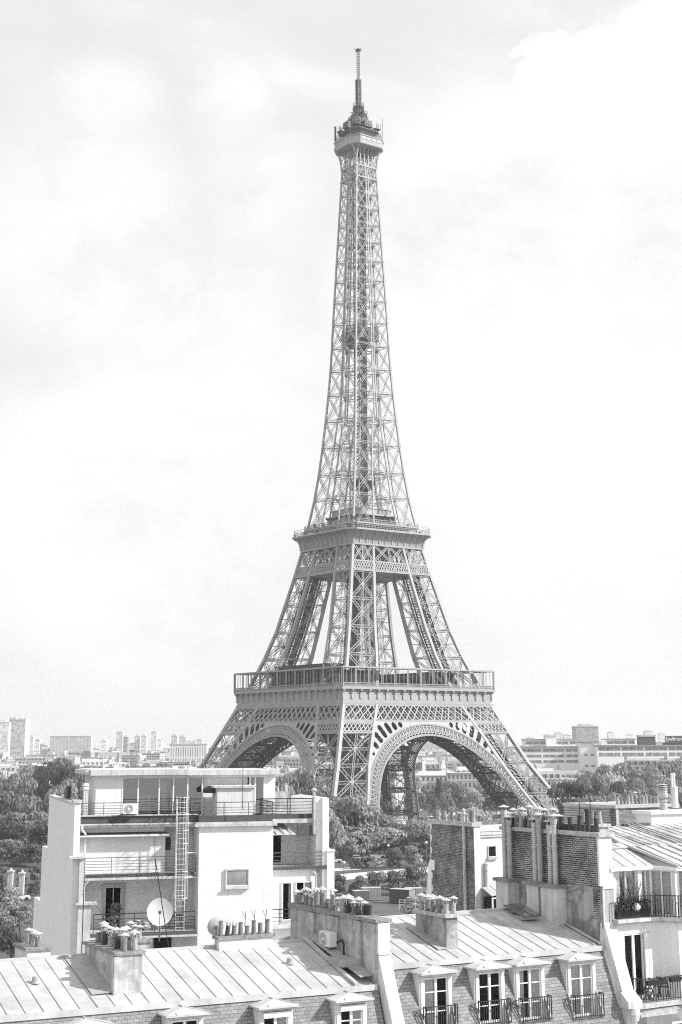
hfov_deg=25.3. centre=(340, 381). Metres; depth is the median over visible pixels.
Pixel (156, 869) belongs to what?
television antenna
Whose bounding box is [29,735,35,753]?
tower block
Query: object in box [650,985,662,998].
balcony table
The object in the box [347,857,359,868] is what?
shrub
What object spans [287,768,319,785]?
old town house
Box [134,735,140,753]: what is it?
tower block
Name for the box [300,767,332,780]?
old town house
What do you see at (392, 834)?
tree
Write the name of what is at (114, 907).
potted plant
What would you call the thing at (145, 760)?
old town house
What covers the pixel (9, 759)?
city block
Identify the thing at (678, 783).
tree
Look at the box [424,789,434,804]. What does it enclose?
tree
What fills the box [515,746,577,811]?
hotel block
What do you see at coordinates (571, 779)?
old town house
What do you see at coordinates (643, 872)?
bay window
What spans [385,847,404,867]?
shrub
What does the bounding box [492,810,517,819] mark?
tree
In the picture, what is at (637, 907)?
white urn
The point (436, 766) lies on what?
old town house
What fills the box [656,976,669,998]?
folding chair
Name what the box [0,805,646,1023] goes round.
ground
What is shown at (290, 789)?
tree
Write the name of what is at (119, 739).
tower block
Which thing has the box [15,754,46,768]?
old town house
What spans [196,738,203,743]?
tower block
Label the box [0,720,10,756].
tower block
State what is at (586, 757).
hotel block
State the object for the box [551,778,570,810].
tree
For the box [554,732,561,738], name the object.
tower block
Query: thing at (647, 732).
tower block
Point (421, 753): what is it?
city block
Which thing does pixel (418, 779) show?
old town house
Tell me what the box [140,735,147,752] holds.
tower block
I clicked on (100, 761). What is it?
old town house
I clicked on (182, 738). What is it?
tower block
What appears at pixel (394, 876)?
tree
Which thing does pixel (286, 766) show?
old town house
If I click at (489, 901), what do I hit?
window
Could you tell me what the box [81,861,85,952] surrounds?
drainpipe
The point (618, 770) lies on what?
tree
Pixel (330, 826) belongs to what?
tree
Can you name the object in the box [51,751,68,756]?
city block
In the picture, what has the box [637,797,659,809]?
tree
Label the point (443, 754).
old town house
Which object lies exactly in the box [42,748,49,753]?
city block
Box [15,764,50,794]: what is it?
tree
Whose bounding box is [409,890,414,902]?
door
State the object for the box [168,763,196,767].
old town house
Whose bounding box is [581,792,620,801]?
tree
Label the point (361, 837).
tree
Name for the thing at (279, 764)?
city block
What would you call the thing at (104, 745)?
tower block
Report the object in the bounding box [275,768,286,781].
old town house
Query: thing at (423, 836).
tree
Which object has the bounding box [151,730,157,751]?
tower block
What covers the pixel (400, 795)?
old town house
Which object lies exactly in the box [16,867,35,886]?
shrub
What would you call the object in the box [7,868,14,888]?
gate pillar
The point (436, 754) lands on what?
city block
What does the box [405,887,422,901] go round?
shipping container
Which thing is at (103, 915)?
television antenna
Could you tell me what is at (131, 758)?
city block
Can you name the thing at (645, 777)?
tree
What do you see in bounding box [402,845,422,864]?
shrub
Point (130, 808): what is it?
air conditioner
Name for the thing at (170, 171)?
sky
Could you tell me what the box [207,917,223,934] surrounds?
satellite dish
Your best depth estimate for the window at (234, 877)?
86.14 m
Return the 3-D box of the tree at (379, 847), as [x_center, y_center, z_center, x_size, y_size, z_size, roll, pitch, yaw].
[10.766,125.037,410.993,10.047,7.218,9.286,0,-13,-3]
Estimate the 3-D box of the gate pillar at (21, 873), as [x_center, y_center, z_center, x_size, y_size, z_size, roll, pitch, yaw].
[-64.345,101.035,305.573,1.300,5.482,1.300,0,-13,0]
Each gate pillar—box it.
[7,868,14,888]
[18,869,25,893]
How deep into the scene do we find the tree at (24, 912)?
240.93 m
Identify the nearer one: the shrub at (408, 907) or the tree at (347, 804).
the shrub at (408, 907)
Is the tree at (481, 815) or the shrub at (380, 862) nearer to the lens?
the shrub at (380, 862)
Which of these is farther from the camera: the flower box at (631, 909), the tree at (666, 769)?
the tree at (666, 769)
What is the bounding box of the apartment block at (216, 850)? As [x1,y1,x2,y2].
[33,767,334,955]
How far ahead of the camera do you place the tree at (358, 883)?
305.09 m
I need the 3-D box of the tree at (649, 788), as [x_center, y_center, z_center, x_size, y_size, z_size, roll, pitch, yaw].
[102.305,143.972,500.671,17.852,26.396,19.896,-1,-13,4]
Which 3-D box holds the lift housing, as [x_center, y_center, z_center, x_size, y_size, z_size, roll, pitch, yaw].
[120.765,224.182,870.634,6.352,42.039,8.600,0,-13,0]
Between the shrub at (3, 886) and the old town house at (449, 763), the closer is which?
the shrub at (3, 886)
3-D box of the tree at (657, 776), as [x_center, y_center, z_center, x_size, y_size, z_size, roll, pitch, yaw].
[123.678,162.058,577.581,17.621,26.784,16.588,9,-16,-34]
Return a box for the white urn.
[632,903,640,910]
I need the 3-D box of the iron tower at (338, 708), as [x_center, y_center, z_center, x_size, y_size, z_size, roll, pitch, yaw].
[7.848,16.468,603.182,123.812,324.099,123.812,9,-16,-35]
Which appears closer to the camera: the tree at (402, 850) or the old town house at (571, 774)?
the tree at (402, 850)
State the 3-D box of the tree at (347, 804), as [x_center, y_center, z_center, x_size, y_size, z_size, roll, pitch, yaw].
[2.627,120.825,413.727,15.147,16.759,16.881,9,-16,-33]
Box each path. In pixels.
[334,867,360,870]
[336,867,427,879]
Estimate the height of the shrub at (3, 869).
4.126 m
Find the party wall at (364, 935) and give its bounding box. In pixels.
[288,886,404,1023]
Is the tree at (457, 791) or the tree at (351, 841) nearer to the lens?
the tree at (351, 841)
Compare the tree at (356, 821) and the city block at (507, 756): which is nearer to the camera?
the tree at (356, 821)
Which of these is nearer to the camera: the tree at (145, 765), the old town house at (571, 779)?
the old town house at (571, 779)
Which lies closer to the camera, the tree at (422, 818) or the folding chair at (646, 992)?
the folding chair at (646, 992)
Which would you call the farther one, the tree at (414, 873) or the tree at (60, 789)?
the tree at (60, 789)
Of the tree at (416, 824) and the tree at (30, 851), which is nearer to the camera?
the tree at (30, 851)
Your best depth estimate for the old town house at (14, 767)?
1115.54 m
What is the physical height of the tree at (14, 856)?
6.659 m
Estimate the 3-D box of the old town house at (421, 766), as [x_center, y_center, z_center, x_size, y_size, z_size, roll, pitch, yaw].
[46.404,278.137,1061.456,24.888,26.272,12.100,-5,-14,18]
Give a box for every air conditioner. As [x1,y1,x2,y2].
[122,803,137,814]
[319,930,336,948]
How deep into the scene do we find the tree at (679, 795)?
479.09 m
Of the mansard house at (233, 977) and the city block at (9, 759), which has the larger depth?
the city block at (9, 759)
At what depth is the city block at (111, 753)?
2063.63 m
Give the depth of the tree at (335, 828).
397.08 m
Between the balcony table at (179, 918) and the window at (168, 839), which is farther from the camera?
the window at (168, 839)
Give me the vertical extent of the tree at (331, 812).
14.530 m
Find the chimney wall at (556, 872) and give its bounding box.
[492,804,642,1023]
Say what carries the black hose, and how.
attached to the party wall at (364, 935)
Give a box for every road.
[0,899,25,910]
[334,853,428,866]
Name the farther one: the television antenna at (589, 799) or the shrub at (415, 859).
the shrub at (415, 859)
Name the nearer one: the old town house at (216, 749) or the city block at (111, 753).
the city block at (111, 753)
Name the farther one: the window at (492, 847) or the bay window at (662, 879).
the window at (492, 847)
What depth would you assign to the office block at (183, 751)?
1263.17 m
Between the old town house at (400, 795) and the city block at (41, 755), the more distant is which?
the city block at (41, 755)
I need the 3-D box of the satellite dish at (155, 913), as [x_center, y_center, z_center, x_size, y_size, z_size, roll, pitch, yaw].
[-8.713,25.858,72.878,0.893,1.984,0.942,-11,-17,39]
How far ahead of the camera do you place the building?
93.65 m
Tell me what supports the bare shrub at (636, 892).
in the flower box at (631, 909)
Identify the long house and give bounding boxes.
[415,770,445,801]
[445,767,504,804]
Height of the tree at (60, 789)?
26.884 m
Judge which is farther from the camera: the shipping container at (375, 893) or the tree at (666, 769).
the tree at (666, 769)
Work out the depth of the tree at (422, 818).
425.77 m
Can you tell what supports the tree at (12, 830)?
on the ground at (370, 868)
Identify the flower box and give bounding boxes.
[615,894,651,918]
[646,977,666,985]
[668,974,681,981]
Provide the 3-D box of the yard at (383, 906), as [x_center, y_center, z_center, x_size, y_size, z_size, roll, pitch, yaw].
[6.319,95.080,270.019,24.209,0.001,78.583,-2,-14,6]
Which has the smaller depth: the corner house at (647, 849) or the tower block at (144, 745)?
the corner house at (647, 849)
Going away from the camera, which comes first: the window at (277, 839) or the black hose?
the black hose
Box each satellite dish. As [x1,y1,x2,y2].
[147,898,172,940]
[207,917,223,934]
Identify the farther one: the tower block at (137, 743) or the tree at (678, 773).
the tower block at (137, 743)
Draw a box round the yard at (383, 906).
[337,896,424,915]
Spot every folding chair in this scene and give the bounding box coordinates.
[640,977,652,1000]
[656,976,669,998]
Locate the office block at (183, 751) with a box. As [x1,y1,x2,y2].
[169,741,208,761]
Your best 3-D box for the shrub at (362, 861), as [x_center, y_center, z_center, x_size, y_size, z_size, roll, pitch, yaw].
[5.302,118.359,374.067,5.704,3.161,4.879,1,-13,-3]
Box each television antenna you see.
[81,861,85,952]
[92,901,112,927]
[152,838,168,947]
[242,758,251,808]
[572,792,605,810]
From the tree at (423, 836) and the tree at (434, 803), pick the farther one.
the tree at (434, 803)
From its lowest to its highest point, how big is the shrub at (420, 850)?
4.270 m
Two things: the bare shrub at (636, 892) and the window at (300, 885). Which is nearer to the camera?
the bare shrub at (636, 892)
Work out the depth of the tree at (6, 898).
275.05 m
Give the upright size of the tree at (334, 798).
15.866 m
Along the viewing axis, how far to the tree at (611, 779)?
577.41 m
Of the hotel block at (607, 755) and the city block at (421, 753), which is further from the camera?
the city block at (421, 753)
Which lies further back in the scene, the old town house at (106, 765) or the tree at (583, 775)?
the old town house at (106, 765)
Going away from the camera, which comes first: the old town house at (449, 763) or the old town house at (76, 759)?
the old town house at (449, 763)
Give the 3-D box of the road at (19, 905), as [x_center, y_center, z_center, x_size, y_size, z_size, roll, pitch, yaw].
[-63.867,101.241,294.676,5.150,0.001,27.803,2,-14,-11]
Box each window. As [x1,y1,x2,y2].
[104,886,121,927]
[121,777,264,814]
[165,836,171,851]
[226,870,247,885]
[273,835,281,863]
[281,882,292,921]
[295,881,311,896]
[484,896,495,908]
[488,846,495,856]
[615,870,636,910]
[624,933,644,996]
[641,869,651,914]
[650,869,673,916]
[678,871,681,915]
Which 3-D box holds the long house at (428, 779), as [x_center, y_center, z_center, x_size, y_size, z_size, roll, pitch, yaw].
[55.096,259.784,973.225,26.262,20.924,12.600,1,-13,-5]
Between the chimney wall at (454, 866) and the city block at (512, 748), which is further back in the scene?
the city block at (512, 748)
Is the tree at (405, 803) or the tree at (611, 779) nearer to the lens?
the tree at (611, 779)
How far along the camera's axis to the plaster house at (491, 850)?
88.61 m
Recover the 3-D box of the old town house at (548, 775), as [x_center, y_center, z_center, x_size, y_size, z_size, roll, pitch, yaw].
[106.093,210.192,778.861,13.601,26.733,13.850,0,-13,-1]
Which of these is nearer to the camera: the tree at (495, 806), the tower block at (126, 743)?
the tree at (495, 806)
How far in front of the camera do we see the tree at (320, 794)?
443.22 m
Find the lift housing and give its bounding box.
[544,735,556,745]
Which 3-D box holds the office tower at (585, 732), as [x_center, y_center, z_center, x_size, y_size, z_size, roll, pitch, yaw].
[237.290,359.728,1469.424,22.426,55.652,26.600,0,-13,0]
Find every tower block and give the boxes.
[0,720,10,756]
[9,717,30,758]
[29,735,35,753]
[34,738,42,753]
[100,739,108,751]
[116,731,124,751]
[123,735,129,751]
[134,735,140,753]
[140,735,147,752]
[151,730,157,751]
[157,739,162,750]
[171,734,178,743]
[179,735,187,740]
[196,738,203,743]
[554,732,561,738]
[562,734,570,738]
[607,731,614,738]
[625,733,632,738]
[643,730,652,734]
[657,732,665,741]
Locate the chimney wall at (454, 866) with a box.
[426,808,482,910]
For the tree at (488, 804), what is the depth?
804.54 m
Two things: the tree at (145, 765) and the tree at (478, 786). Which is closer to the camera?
the tree at (478, 786)
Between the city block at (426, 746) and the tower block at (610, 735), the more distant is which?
the tower block at (610, 735)
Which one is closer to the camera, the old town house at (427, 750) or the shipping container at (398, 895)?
the shipping container at (398, 895)
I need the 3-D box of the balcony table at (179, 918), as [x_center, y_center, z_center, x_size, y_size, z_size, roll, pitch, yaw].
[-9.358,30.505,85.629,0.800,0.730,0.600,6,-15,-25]
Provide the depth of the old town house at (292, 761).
1116.06 m
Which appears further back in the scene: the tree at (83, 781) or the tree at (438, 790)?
the tree at (438, 790)
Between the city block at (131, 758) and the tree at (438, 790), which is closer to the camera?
the tree at (438, 790)
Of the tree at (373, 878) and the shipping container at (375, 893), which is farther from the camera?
the tree at (373, 878)
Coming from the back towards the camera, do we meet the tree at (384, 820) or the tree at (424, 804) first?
the tree at (424, 804)
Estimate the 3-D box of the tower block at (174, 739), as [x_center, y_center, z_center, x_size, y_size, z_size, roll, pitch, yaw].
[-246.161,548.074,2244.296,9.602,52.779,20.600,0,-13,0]
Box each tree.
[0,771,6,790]
[0,772,45,814]
[0,791,22,849]
[0,810,47,845]
[0,819,32,860]
[0,839,28,864]
[0,886,23,909]
[0,910,18,931]
[0,924,23,957]
[5,903,32,932]
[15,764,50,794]
[16,790,63,848]
[19,842,46,864]
[24,757,84,814]
[26,819,47,845]
[47,778,82,812]
[64,764,82,780]
[77,779,84,799]
[133,762,151,767]
[275,774,297,807]
[285,768,320,795]
[288,785,294,813]
[310,780,323,796]
[315,791,326,797]
[329,793,382,856]
[329,796,339,807]
[329,807,347,851]
[329,813,342,853]
[329,821,341,849]
[334,873,346,894]
[337,829,361,858]
[341,804,380,855]
[345,831,373,854]
[346,875,366,894]
[348,826,388,854]
[362,800,391,825]
[365,871,389,890]
[367,830,395,852]
[371,827,413,852]
[374,814,402,831]
[386,870,409,890]
[388,830,417,853]
[389,818,429,855]
[396,829,429,856]
[402,795,419,812]
[404,863,426,886]
[411,783,431,815]
[417,815,440,829]
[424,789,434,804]
[429,798,440,815]
[430,778,444,809]
[438,792,455,813]
[442,780,474,811]
[461,790,484,809]
[461,806,498,821]
[472,782,500,811]
[481,816,501,824]
[483,787,505,814]
[486,795,515,815]
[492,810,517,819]
[546,781,594,818]
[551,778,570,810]
[571,770,592,799]
[579,772,608,800]
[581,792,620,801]
[584,764,614,795]
[601,771,627,795]
[606,780,631,800]
[611,762,661,784]
[612,790,641,801]
[620,770,653,794]
[629,778,669,798]
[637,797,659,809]
[640,794,680,809]
[647,759,681,781]
[651,771,670,786]
[658,784,681,808]
[667,779,681,792]
[672,766,681,783]
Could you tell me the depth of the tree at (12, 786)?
557.59 m
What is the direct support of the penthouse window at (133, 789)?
in the apartment block at (216, 850)
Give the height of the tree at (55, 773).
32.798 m
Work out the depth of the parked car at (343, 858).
394.86 m
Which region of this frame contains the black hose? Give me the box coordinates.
[336,939,344,954]
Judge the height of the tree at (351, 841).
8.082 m
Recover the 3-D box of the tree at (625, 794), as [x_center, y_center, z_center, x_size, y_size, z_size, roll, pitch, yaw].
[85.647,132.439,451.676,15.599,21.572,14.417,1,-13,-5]
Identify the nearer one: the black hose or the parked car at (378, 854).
the black hose
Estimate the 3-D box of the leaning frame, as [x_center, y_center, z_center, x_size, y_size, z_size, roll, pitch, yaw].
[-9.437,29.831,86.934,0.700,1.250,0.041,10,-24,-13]
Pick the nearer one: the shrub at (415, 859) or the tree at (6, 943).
the tree at (6, 943)
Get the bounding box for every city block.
[4,757,14,761]
[19,763,45,773]
[26,752,54,756]
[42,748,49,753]
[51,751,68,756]
[67,751,94,756]
[82,756,114,761]
[95,751,129,757]
[122,753,145,765]
[141,751,165,759]
[161,749,168,759]
[260,761,284,769]
[271,752,293,760]
[400,749,425,757]
[414,744,432,748]
[418,752,455,758]
[498,745,514,751]
[504,755,514,763]
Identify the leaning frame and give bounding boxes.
[170,890,183,913]
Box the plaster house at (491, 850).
[480,824,502,908]
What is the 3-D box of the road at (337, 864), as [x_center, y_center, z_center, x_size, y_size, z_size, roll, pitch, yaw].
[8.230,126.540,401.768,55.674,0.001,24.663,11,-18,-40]
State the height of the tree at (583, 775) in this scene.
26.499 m
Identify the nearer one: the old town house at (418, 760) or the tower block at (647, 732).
the old town house at (418, 760)
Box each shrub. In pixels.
[0,866,9,882]
[0,883,6,891]
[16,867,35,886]
[24,882,35,893]
[30,865,40,885]
[31,879,40,893]
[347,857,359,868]
[352,855,373,867]
[372,856,387,867]
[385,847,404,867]
[399,896,418,913]
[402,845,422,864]
[416,847,430,863]
[619,878,654,902]
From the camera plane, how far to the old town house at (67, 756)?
1506.30 m
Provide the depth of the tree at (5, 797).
478.54 m
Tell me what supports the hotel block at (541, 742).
on the ground at (370, 868)
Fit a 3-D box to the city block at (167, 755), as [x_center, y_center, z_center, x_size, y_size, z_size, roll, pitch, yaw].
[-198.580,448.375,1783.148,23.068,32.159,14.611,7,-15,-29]
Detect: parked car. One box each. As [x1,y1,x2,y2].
[13,893,30,899]
[334,857,341,862]
[340,856,352,860]
[369,852,385,857]
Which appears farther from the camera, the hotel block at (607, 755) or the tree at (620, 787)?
the hotel block at (607, 755)
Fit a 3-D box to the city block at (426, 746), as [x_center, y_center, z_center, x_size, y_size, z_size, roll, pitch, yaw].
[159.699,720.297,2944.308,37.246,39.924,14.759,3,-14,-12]
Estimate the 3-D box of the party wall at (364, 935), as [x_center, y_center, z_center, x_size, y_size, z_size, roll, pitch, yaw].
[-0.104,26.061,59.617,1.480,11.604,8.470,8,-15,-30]
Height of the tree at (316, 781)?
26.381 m
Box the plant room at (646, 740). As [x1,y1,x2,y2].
[636,735,655,744]
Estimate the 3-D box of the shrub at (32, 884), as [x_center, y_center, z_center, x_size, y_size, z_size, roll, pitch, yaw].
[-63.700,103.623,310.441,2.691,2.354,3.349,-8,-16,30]
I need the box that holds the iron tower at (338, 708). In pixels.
[198,48,563,851]
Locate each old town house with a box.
[0,752,7,761]
[0,760,14,763]
[0,761,17,771]
[7,771,16,779]
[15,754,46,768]
[52,756,80,767]
[58,753,80,758]
[77,763,119,767]
[80,756,111,766]
[107,759,129,767]
[117,752,138,761]
[136,758,168,765]
[156,759,190,767]
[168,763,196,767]
[191,760,213,767]
[208,748,223,753]
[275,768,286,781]
[278,753,305,767]
[284,765,308,769]
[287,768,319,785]
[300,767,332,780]
[319,762,333,768]
[321,783,348,795]
[361,767,403,817]
[388,760,425,770]
[404,775,421,810]
[409,756,438,762]
[421,748,445,751]
[423,759,446,770]
[428,752,452,755]
[438,756,467,768]
[453,763,487,771]
[533,764,561,812]
[561,766,584,777]
[561,772,598,798]
[624,754,681,777]
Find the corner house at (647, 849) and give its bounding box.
[608,773,681,1023]
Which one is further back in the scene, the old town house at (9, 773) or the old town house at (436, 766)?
the old town house at (436, 766)
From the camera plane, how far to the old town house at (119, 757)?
1758.98 m
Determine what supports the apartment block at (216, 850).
on the ground at (370, 868)
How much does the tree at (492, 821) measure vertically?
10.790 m
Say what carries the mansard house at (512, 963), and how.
on the ground at (370, 868)
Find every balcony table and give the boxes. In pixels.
[167,915,182,929]
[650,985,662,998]
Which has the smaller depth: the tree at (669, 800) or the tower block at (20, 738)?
the tree at (669, 800)
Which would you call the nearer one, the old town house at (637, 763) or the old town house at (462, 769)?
the old town house at (637, 763)
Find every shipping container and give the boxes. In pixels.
[352,890,369,900]
[360,887,380,899]
[389,888,414,903]
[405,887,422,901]
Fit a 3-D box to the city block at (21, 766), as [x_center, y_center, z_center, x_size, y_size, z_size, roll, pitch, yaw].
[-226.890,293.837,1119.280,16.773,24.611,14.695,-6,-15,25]
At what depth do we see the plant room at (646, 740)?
848.59 m
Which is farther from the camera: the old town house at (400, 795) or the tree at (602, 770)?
the old town house at (400, 795)
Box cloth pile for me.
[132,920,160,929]
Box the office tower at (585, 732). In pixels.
[571,724,598,744]
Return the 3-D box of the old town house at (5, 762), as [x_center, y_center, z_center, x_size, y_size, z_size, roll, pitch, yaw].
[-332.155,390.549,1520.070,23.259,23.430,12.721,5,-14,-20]
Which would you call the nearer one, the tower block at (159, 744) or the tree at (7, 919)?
the tree at (7, 919)
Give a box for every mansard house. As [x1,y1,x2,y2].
[0,910,383,1023]
[279,893,623,1023]
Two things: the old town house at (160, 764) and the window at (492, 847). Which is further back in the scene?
the old town house at (160, 764)
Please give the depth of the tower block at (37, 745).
2237.70 m
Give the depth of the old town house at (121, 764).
1195.70 m
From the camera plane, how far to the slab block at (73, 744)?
2237.64 m
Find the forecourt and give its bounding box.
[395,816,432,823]
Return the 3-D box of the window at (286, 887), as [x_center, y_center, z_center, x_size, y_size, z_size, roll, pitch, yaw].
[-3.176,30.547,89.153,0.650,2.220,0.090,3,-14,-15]
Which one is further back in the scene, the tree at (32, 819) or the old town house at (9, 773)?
the old town house at (9, 773)
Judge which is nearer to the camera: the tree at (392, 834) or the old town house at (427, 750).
the tree at (392, 834)
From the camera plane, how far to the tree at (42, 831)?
411.73 m
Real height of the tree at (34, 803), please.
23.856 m
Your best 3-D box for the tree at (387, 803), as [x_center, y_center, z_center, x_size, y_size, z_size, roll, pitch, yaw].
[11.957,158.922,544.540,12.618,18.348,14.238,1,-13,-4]
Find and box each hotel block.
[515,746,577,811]
[521,739,576,745]
[575,742,597,771]
[593,745,681,769]
[601,739,635,744]
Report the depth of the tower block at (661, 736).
3212.82 m
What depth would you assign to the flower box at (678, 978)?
63.64 m
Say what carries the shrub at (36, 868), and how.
on the ground at (370, 868)
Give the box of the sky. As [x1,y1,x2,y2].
[0,0,681,748]
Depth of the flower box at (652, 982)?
63.13 m
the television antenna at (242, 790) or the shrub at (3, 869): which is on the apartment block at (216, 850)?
the television antenna at (242, 790)
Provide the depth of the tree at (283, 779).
464.21 m
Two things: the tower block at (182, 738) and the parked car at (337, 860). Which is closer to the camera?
the parked car at (337, 860)
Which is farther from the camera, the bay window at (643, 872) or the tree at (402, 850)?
the tree at (402, 850)
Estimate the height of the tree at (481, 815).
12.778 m
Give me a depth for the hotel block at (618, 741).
865.94 m
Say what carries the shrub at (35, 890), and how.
on the ground at (370, 868)
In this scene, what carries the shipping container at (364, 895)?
on the yard at (383, 906)
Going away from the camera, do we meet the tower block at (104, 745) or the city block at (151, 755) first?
the city block at (151, 755)
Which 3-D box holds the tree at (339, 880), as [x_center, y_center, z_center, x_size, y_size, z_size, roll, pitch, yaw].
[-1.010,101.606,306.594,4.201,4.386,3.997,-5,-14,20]
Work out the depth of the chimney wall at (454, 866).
89.48 m
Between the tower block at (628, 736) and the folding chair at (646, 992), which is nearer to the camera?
the folding chair at (646, 992)
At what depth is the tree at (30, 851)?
381.08 m
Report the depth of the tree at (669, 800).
431.19 m
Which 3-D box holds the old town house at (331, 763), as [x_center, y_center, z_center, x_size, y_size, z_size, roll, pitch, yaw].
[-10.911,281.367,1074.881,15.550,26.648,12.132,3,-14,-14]
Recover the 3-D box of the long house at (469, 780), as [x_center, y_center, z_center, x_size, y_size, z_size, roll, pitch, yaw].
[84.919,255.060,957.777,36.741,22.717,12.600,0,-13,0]
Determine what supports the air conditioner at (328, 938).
attached to the party wall at (364, 935)
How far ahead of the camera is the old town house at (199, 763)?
1214.61 m
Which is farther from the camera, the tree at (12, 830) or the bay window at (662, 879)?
the tree at (12, 830)
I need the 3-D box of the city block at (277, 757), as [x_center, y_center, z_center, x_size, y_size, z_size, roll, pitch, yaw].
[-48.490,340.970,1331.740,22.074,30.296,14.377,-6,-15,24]
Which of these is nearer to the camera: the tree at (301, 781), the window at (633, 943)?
the window at (633, 943)
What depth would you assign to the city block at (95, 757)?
1378.30 m
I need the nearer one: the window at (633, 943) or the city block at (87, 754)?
the window at (633, 943)
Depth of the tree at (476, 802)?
776.69 m
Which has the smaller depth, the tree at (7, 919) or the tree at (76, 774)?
the tree at (7, 919)
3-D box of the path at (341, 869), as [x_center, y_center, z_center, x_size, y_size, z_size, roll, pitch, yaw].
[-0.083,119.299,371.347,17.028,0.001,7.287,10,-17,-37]
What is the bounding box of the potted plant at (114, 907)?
[107,900,121,927]
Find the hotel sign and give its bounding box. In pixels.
[663,736,681,744]
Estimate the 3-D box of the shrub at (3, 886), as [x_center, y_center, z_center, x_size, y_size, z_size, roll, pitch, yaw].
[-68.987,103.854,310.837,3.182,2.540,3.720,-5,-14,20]
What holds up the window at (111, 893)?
in the apartment block at (216, 850)
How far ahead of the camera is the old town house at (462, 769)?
957.03 m
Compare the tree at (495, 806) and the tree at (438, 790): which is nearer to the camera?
the tree at (495, 806)
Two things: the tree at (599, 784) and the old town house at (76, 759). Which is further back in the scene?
the old town house at (76, 759)
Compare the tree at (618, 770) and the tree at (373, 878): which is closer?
the tree at (373, 878)
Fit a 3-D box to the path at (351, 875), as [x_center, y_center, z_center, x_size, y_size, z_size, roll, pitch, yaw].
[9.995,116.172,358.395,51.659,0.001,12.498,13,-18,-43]
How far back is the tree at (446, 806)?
761.38 m
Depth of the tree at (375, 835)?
406.23 m
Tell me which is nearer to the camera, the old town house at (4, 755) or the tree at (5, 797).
the tree at (5, 797)
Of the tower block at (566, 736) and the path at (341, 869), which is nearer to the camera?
the path at (341, 869)
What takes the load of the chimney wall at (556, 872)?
on the mansard house at (512, 963)
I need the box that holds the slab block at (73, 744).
[50,736,92,753]
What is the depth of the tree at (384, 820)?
420.80 m
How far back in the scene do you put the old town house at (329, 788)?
771.14 m

